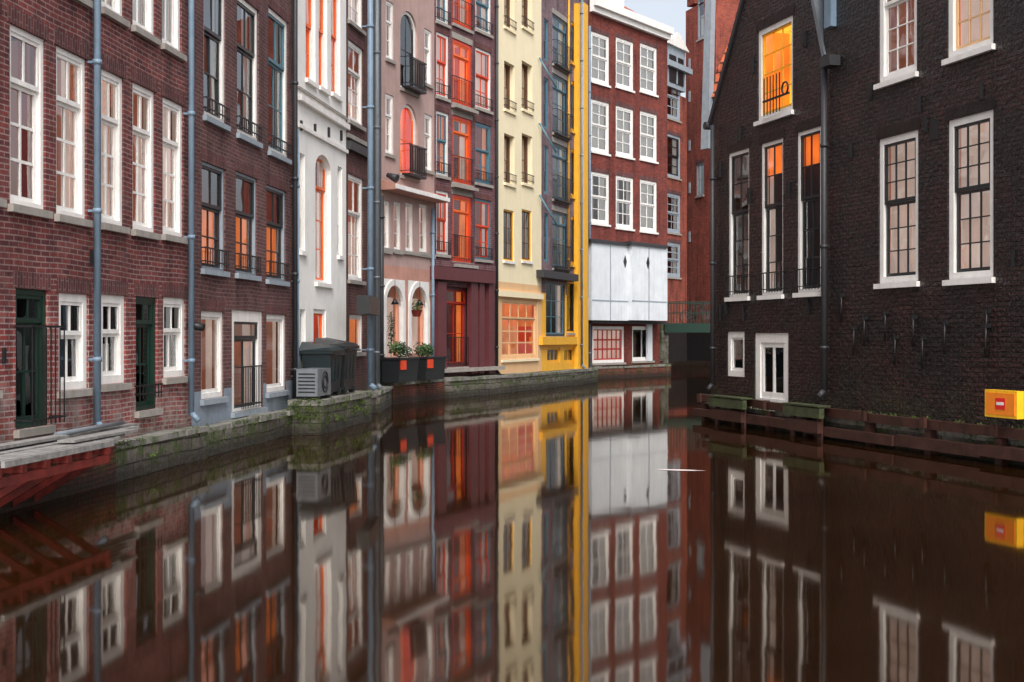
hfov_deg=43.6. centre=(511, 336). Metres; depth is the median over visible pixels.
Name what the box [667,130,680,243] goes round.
lintels
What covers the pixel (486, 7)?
sashes
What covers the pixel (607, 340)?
glazing bars
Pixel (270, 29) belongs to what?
room sides
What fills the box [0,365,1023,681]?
canal water
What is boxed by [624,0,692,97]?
sky
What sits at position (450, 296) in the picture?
room sides
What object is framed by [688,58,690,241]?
wall anchor
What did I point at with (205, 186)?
room sides
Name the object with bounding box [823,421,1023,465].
wall
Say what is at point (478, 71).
curtains
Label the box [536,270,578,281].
shop beam
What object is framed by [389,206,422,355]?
room sides
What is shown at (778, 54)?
room sides
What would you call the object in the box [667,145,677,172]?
glazing bars
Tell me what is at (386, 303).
glazing bars
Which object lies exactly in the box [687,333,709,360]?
walls
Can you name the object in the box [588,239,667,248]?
oriel cap
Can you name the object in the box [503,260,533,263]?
sills
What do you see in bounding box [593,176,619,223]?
room
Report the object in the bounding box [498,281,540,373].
walls
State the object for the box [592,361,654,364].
sills
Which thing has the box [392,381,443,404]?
wall
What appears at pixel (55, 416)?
railings
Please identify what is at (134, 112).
room sides
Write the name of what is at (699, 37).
sashes
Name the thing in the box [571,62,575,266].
sills
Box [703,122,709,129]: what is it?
gutter
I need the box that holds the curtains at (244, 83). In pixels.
[210,0,277,148]
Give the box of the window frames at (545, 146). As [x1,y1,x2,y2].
[544,19,547,262]
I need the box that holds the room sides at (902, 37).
[890,0,960,272]
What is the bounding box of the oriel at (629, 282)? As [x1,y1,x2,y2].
[588,242,666,320]
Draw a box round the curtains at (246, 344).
[206,320,275,402]
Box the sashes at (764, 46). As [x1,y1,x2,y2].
[763,22,790,114]
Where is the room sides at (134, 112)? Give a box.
[108,0,171,227]
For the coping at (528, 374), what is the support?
on the wall at (533, 383)
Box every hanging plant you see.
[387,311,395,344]
[411,300,422,316]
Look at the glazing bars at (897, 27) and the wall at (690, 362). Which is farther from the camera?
the wall at (690, 362)
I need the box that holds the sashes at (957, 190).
[884,118,989,276]
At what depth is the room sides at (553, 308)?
49.99 m
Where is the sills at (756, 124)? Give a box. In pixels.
[724,109,820,301]
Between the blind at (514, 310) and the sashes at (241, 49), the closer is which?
the sashes at (241, 49)
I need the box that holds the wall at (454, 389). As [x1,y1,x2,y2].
[444,377,509,397]
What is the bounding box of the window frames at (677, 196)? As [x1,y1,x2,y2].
[667,91,679,277]
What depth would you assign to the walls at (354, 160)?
31.17 m
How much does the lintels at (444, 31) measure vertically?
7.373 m
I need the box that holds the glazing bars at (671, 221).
[667,99,677,272]
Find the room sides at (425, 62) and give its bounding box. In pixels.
[387,18,426,148]
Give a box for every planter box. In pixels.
[380,340,419,382]
[413,342,446,379]
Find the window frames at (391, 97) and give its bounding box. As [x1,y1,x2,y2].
[384,0,430,251]
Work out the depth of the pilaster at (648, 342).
59.94 m
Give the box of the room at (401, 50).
[400,16,404,83]
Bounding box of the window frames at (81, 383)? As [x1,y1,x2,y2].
[10,24,86,389]
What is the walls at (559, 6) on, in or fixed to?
on the ground
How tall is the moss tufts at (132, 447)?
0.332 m
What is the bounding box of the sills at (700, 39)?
[695,37,703,197]
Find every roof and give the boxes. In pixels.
[708,0,743,125]
[712,42,728,96]
[811,0,825,56]
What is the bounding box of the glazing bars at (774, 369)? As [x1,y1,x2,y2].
[773,347,775,392]
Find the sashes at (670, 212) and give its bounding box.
[667,91,678,274]
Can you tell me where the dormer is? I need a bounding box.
[605,0,623,7]
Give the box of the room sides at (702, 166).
[699,0,703,192]
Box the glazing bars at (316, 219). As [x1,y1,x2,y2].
[306,53,333,250]
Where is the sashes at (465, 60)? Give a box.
[454,0,468,257]
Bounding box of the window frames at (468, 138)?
[453,0,470,262]
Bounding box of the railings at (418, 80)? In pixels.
[400,55,426,176]
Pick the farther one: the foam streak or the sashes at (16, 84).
the foam streak
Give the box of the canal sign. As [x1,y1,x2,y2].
[985,389,1023,418]
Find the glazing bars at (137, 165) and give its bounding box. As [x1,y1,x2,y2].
[102,0,174,370]
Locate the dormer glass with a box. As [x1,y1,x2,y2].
[669,54,683,86]
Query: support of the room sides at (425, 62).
attached to the walls at (422, 11)
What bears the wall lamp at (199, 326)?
attached to the walls at (120, 405)
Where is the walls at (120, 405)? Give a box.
[101,294,190,438]
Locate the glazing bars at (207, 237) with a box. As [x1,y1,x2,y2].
[202,0,279,403]
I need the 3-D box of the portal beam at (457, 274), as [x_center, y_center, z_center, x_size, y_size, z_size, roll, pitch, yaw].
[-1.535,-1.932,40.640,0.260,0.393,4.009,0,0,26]
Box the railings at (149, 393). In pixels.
[135,383,162,398]
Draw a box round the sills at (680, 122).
[667,117,681,279]
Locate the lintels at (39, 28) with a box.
[0,0,90,294]
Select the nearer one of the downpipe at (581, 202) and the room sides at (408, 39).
the room sides at (408, 39)
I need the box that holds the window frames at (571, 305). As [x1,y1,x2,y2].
[547,22,573,362]
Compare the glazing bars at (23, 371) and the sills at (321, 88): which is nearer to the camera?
the glazing bars at (23, 371)
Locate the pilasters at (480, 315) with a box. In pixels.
[435,282,493,373]
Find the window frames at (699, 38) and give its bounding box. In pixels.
[697,0,703,195]
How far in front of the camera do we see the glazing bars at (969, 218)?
20.30 m
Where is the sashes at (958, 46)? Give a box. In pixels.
[956,0,989,49]
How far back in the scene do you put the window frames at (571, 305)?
50.62 m
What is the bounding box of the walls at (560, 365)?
[541,281,573,370]
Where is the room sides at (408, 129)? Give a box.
[402,109,410,172]
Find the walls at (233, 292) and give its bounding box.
[194,0,292,412]
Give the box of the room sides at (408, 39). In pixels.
[402,18,410,84]
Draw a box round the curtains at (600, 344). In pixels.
[593,330,618,358]
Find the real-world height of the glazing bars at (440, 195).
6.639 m
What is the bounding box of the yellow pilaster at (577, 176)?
[574,2,587,368]
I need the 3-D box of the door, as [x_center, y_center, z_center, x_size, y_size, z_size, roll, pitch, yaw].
[-5.669,0.258,14.909,0.085,1.470,0.648,0,0,6]
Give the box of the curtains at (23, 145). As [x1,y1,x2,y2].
[18,40,26,197]
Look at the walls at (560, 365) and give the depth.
48.08 m
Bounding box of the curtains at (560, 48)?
[558,23,562,265]
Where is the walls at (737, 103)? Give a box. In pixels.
[711,0,823,410]
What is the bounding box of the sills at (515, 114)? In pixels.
[501,25,539,361]
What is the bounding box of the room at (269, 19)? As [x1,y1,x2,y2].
[237,5,273,22]
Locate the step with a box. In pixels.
[445,366,504,372]
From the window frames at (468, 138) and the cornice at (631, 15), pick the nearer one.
the window frames at (468, 138)
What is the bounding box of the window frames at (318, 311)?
[300,0,340,341]
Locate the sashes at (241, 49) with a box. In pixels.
[202,0,282,408]
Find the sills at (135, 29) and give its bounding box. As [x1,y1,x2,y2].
[101,6,187,417]
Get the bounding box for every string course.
[298,86,347,119]
[298,94,349,153]
[346,133,366,146]
[346,140,366,158]
[384,247,435,258]
[498,290,543,299]
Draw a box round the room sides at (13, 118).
[10,41,72,208]
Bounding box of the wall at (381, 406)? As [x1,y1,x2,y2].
[376,390,391,412]
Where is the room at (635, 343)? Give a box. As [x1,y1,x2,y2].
[633,330,638,356]
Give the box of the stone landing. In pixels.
[282,391,372,434]
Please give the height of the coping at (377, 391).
0.107 m
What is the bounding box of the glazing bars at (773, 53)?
[764,28,790,108]
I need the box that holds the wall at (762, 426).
[709,407,812,435]
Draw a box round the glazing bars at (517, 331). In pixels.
[502,304,532,353]
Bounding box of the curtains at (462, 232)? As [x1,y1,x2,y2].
[439,45,485,361]
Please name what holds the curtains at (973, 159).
attached to the walls at (957, 378)
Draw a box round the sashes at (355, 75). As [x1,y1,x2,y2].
[348,0,359,345]
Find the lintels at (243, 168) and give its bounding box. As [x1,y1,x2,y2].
[200,0,288,314]
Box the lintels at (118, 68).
[101,53,187,298]
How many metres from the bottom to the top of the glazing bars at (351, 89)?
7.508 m
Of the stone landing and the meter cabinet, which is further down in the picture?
the stone landing
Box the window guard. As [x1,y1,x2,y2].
[762,72,789,115]
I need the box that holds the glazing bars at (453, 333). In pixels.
[447,292,462,336]
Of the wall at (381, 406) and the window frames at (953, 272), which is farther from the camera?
the wall at (381, 406)
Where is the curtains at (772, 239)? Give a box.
[748,176,774,289]
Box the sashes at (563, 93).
[544,17,565,333]
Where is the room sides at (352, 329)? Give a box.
[349,319,355,342]
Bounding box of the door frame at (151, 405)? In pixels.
[136,296,154,410]
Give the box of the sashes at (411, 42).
[400,15,412,85]
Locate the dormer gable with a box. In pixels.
[667,44,684,92]
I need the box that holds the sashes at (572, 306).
[567,283,572,330]
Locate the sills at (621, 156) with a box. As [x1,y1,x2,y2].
[591,80,658,234]
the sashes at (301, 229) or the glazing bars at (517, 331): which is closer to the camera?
the sashes at (301, 229)
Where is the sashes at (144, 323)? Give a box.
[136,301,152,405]
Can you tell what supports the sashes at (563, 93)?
attached to the window frames at (563, 80)
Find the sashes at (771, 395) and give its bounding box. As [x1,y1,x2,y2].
[732,338,784,399]
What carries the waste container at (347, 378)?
on the stone landing
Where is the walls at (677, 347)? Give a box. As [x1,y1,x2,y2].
[668,333,686,361]
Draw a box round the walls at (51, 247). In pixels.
[0,0,93,312]
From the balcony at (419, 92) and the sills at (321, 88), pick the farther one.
the balcony at (419, 92)
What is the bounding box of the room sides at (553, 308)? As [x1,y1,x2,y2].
[547,27,572,332]
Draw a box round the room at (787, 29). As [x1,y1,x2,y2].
[776,26,790,102]
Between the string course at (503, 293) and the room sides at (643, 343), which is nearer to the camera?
the string course at (503, 293)
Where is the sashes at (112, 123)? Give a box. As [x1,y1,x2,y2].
[102,0,180,375]
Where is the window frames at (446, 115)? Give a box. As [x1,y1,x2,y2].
[436,0,489,254]
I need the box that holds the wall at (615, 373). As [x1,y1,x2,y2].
[598,366,670,378]
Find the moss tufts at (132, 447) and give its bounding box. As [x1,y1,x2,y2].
[116,423,208,457]
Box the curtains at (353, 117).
[348,0,354,274]
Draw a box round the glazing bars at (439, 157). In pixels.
[437,0,486,170]
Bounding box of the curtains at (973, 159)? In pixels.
[891,0,989,272]
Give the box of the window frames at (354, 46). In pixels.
[348,0,361,351]
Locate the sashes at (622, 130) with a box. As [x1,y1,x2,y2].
[592,34,654,358]
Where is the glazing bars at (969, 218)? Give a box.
[886,124,989,272]
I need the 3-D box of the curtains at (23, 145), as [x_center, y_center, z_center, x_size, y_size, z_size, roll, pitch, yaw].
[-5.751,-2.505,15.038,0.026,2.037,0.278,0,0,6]
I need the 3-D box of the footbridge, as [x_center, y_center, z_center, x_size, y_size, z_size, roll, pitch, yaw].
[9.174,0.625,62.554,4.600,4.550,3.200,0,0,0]
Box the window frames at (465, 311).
[447,287,466,366]
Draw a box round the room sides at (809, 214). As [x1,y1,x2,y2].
[736,155,819,290]
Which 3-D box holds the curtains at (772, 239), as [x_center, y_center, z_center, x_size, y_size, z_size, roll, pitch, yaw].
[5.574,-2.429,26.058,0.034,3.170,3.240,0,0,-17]
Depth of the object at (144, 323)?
18.56 m
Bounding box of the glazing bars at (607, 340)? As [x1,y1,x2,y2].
[593,330,620,358]
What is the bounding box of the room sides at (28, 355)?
[16,299,73,416]
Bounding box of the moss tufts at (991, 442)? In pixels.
[825,422,1023,447]
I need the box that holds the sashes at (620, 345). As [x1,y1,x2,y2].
[593,329,621,359]
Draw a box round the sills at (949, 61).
[873,43,994,288]
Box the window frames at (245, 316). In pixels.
[201,0,285,411]
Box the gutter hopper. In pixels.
[820,54,839,68]
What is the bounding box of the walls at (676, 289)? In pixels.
[667,91,686,322]
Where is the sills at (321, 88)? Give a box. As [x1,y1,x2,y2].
[299,78,345,287]
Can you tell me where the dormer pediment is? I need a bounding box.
[667,33,688,52]
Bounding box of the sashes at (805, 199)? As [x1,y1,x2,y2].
[732,130,819,293]
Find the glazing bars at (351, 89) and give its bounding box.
[348,0,357,273]
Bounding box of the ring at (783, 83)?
[781,81,788,93]
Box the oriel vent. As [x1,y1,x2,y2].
[623,256,649,267]
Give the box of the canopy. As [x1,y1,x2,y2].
[381,179,448,202]
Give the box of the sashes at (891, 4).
[884,0,913,75]
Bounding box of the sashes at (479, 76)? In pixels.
[437,35,488,257]
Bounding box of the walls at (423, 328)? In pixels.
[386,308,423,356]
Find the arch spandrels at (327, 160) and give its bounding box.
[315,151,330,174]
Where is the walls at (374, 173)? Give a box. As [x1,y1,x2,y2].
[368,0,380,389]
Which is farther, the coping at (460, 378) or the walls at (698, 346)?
the walls at (698, 346)
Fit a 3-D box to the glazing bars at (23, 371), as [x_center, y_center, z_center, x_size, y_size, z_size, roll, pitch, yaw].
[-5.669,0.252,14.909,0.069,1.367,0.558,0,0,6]
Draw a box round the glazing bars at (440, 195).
[437,38,486,246]
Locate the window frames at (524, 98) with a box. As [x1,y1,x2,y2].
[504,0,527,182]
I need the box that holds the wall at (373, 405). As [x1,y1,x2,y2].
[372,397,375,413]
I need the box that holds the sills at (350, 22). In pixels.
[347,19,365,355]
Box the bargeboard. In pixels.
[701,0,715,149]
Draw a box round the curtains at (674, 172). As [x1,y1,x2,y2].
[667,90,676,273]
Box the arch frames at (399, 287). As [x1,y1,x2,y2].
[384,11,429,307]
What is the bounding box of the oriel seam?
[592,245,666,319]
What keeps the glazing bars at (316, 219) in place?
attached to the glass
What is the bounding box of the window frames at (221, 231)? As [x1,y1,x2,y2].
[202,162,284,280]
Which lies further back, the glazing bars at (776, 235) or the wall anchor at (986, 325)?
the glazing bars at (776, 235)
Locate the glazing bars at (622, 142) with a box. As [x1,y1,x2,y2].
[592,38,653,356]
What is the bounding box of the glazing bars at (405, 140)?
[400,109,411,171]
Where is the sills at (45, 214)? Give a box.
[0,0,93,437]
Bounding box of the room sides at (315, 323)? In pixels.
[313,0,331,341]
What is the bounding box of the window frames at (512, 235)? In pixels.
[504,209,530,260]
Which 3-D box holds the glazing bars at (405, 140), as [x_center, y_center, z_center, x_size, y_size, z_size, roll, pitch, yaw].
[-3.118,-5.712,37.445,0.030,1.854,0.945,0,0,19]
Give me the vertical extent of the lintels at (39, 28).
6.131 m
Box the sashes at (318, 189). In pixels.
[306,0,335,337]
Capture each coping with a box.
[116,426,209,449]
[205,408,293,432]
[368,385,393,394]
[384,378,444,385]
[444,375,511,380]
[497,372,553,377]
[540,368,597,373]
[588,364,670,368]
[707,402,812,419]
[823,417,1023,445]
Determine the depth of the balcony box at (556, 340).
48.38 m
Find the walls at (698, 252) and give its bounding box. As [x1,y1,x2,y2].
[686,0,739,322]
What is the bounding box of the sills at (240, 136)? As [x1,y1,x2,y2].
[200,115,291,417]
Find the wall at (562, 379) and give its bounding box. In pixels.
[553,370,597,387]
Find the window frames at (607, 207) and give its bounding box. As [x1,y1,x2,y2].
[591,31,655,362]
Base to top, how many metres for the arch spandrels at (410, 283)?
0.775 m
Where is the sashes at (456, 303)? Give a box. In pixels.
[447,290,464,362]
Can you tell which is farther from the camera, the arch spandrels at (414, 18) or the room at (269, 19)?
the arch spandrels at (414, 18)
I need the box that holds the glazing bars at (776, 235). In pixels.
[733,135,819,289]
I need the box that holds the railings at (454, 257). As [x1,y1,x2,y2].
[436,0,492,365]
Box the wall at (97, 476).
[0,446,115,513]
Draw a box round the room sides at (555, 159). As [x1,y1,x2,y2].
[553,24,562,264]
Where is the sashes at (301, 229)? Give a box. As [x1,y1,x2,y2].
[300,156,338,344]
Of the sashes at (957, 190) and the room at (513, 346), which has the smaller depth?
the sashes at (957, 190)
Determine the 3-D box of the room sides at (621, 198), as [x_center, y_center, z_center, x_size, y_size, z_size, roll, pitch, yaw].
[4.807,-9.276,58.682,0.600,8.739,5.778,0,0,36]
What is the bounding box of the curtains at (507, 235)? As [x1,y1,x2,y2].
[507,213,525,257]
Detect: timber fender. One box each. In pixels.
[693,394,830,439]
[802,406,1023,464]
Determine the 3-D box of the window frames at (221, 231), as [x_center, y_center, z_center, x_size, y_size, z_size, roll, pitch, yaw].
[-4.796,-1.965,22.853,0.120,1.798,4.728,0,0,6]
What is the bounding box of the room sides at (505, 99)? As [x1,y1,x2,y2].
[504,0,523,181]
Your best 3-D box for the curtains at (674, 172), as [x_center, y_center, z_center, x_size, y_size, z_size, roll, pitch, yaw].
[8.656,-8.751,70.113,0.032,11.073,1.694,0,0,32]
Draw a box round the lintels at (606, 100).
[591,26,657,181]
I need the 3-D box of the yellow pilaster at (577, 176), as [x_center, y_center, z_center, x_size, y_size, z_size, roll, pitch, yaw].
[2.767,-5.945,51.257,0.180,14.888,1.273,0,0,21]
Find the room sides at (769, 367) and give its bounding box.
[736,340,783,392]
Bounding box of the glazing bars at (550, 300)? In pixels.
[544,22,563,332]
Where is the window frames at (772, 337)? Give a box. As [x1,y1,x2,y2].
[728,15,820,402]
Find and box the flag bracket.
[539,58,556,223]
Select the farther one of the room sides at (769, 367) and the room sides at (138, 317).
the room sides at (769, 367)
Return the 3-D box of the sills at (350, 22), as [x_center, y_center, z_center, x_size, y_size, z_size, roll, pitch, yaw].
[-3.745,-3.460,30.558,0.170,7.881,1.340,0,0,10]
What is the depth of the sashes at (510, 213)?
44.58 m
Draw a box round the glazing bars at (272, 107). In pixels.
[268,21,280,146]
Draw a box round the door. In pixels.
[16,294,41,422]
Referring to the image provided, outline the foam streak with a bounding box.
[658,469,703,470]
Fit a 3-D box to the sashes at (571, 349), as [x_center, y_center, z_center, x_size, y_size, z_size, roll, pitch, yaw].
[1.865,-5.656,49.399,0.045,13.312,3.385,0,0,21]
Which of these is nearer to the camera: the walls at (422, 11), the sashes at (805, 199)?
the sashes at (805, 199)
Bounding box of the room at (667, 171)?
[667,97,667,272]
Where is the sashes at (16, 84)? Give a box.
[10,31,81,381]
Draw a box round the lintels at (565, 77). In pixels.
[552,8,567,213]
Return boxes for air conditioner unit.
[296,368,330,398]
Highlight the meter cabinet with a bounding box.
[356,295,379,314]
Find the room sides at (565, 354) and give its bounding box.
[547,350,570,359]
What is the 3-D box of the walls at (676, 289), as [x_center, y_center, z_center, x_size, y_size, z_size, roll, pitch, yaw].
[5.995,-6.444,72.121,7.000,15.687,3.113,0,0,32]
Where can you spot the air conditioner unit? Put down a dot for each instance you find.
(313, 383)
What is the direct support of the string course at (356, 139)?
attached to the walls at (354, 160)
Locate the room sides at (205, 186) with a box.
[202,170,277,275]
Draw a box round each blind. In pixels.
[502,303,531,326]
[769,134,819,175]
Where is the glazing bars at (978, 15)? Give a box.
[958,0,989,42]
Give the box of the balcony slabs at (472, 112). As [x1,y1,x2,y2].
[451,104,478,268]
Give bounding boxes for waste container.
[299,342,346,394]
[314,338,360,393]
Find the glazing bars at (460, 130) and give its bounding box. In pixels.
[455,4,465,236]
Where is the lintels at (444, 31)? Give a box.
[435,24,491,200]
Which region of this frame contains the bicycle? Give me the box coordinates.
[680,303,709,322]
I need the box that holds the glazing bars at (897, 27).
[888,1,913,69]
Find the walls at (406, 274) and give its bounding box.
[384,265,430,357]
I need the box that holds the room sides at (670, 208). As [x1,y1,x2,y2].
[668,92,676,272]
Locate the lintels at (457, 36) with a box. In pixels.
[452,31,472,197]
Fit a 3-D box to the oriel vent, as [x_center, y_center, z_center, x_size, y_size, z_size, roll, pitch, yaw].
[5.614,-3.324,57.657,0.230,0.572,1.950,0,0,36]
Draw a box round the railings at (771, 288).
[724,267,820,294]
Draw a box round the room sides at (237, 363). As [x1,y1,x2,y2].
[201,319,276,404]
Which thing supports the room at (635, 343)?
attached to the walls at (636, 167)
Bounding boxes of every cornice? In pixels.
[590,0,673,34]
[667,59,692,74]
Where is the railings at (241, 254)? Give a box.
[201,96,291,408]
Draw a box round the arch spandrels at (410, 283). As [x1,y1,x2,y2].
[384,278,428,307]
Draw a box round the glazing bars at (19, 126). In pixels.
[10,41,75,376]
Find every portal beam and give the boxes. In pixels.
[430,266,495,283]
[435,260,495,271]
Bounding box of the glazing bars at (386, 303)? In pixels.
[384,40,427,355]
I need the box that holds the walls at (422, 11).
[381,0,433,269]
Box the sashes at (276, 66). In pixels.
[268,13,283,152]
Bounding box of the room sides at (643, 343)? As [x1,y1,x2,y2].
[639,330,645,356]
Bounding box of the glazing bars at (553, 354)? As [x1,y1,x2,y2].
[549,350,567,359]
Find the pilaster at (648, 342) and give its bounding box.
[646,324,651,360]
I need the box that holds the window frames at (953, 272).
[880,0,992,283]
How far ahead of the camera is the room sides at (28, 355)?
15.33 m
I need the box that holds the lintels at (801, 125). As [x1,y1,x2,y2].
[727,4,820,153]
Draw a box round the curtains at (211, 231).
[202,210,275,275]
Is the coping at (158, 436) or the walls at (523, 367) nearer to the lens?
the coping at (158, 436)
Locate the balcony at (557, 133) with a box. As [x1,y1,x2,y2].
[554,63,571,270]
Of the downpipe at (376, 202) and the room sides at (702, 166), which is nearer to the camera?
the downpipe at (376, 202)
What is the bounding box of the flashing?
[824,0,835,28]
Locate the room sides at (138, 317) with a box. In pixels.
[103,304,173,401]
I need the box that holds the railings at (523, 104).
[504,15,533,183]
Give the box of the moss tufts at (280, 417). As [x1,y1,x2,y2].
[210,411,288,444]
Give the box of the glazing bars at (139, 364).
[136,304,147,401]
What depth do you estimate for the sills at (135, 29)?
17.97 m
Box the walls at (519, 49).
[476,0,540,374]
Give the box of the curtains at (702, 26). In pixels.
[700,15,703,192]
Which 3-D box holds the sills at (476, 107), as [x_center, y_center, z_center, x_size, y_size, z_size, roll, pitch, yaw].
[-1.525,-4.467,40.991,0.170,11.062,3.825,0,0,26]
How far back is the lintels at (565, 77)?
49.03 m
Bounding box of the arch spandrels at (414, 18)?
[400,7,416,127]
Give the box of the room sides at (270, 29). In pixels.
[204,0,278,147]
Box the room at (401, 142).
[400,112,401,169]
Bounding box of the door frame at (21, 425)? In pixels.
[16,288,45,428]
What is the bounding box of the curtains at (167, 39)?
[102,0,171,370]
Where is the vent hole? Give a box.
[929,119,938,140]
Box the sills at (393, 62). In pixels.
[384,57,434,255]
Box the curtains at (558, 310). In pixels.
[557,285,559,332]
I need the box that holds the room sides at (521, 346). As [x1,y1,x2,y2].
[518,326,531,353]
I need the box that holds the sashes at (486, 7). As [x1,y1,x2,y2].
[437,0,488,182]
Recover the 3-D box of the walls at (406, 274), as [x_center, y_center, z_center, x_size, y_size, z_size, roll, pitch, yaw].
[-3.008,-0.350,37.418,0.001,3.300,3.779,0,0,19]
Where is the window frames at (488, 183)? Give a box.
[475,122,489,259]
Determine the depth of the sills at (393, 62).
37.14 m
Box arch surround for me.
[384,305,429,356]
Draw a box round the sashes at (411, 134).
[400,107,412,172]
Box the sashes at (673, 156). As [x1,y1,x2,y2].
[667,136,678,175]
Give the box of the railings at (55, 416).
[14,325,66,426]
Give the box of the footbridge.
[662,301,709,375]
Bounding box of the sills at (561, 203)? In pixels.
[546,63,575,336]
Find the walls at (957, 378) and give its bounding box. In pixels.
[824,0,1023,428]
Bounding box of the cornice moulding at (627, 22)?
[590,5,670,40]
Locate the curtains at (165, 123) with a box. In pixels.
[102,81,169,226]
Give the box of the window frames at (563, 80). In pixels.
[546,13,566,335]
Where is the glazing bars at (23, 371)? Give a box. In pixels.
[16,299,35,415]
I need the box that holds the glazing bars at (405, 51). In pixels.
[400,16,411,84]
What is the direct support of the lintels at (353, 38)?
attached to the walls at (354, 160)
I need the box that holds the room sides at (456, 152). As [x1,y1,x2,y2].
[454,0,465,256]
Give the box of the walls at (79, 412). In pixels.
[0,288,94,443]
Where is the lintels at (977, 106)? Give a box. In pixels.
[876,95,995,139]
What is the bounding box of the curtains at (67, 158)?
[61,60,69,207]
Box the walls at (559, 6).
[541,0,587,294]
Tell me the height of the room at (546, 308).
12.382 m
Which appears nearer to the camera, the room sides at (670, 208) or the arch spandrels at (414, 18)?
the arch spandrels at (414, 18)
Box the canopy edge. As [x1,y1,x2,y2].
[395,184,449,201]
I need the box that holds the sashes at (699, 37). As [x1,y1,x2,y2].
[698,0,703,193]
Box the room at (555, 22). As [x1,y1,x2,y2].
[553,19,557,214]
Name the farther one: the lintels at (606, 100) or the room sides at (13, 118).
the lintels at (606, 100)
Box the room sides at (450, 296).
[437,0,485,361]
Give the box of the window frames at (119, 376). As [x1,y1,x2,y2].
[101,0,183,383]
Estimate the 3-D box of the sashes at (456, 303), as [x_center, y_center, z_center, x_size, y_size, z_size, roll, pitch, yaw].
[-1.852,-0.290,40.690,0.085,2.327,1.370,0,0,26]
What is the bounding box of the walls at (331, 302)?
[298,0,345,368]
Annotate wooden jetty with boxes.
[0,420,138,507]
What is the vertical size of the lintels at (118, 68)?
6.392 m
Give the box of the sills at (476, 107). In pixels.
[435,20,493,367]
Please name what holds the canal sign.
attached to the walls at (957, 378)
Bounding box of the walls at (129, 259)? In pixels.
[101,0,187,329]
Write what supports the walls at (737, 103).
on the ground
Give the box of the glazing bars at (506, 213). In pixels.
[504,5,528,257]
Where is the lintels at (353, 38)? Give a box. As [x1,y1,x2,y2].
[347,30,363,314]
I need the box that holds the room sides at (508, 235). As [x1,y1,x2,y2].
[504,212,526,257]
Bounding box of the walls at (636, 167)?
[588,5,666,366]
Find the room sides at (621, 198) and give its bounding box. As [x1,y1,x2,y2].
[595,40,652,227]
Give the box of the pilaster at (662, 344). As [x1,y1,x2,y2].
[660,324,664,360]
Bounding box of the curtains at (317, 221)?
[317,161,318,277]
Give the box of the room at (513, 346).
[502,326,516,353]
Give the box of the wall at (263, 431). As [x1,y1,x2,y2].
[207,416,291,456]
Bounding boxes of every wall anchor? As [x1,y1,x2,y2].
[2,250,93,363]
[300,120,342,140]
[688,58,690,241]
[718,31,809,320]
[840,82,1014,366]
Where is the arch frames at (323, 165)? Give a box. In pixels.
[318,156,326,174]
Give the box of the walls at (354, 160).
[346,0,367,390]
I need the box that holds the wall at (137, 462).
[116,431,206,482]
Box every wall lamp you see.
[186,322,204,330]
[386,173,399,182]
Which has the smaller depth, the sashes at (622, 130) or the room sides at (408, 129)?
the room sides at (408, 129)
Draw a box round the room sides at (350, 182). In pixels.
[348,0,355,273]
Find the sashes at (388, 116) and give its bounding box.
[384,3,429,250]
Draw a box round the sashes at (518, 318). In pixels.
[502,302,534,355]
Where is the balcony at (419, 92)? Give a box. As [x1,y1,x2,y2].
[402,85,426,179]
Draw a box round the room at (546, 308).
[546,284,546,332]
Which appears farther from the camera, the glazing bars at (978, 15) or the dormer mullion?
the dormer mullion
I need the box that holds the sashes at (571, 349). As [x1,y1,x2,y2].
[547,25,573,361]
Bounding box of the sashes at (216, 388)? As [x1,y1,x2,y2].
[201,316,281,393]
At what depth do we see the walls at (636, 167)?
59.07 m
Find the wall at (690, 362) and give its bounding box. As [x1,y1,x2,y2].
[668,360,709,364]
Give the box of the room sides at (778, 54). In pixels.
[766,33,789,111]
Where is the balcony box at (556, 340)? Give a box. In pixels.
[539,337,577,344]
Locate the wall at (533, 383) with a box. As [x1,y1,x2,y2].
[510,374,552,392]
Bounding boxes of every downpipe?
[88,0,102,424]
[183,0,200,422]
[290,0,297,398]
[291,130,299,376]
[362,0,376,390]
[373,0,382,388]
[380,195,385,385]
[430,209,434,355]
[495,0,500,374]
[567,0,569,272]
[580,0,584,368]
[588,26,590,367]
[706,68,828,398]
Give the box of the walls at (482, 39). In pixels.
[434,0,495,375]
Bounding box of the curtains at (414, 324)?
[385,6,425,355]
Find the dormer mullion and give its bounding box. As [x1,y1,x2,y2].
[676,57,677,83]
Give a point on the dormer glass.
(672, 75)
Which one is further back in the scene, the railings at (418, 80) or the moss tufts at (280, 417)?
the railings at (418, 80)
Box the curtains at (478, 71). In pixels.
[437,0,484,255]
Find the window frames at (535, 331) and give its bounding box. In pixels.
[502,298,536,359]
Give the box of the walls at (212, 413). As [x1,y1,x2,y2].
[191,380,292,425]
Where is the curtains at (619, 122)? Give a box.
[592,36,651,227]
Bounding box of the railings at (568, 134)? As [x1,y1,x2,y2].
[552,39,572,269]
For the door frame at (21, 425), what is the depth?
15.23 m
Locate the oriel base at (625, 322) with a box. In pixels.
[588,320,665,323]
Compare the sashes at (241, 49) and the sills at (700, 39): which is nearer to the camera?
the sashes at (241, 49)
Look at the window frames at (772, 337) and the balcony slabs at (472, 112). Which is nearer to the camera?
the window frames at (772, 337)
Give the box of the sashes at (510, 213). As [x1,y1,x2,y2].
[504,0,529,259]
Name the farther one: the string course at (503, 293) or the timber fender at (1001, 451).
the string course at (503, 293)

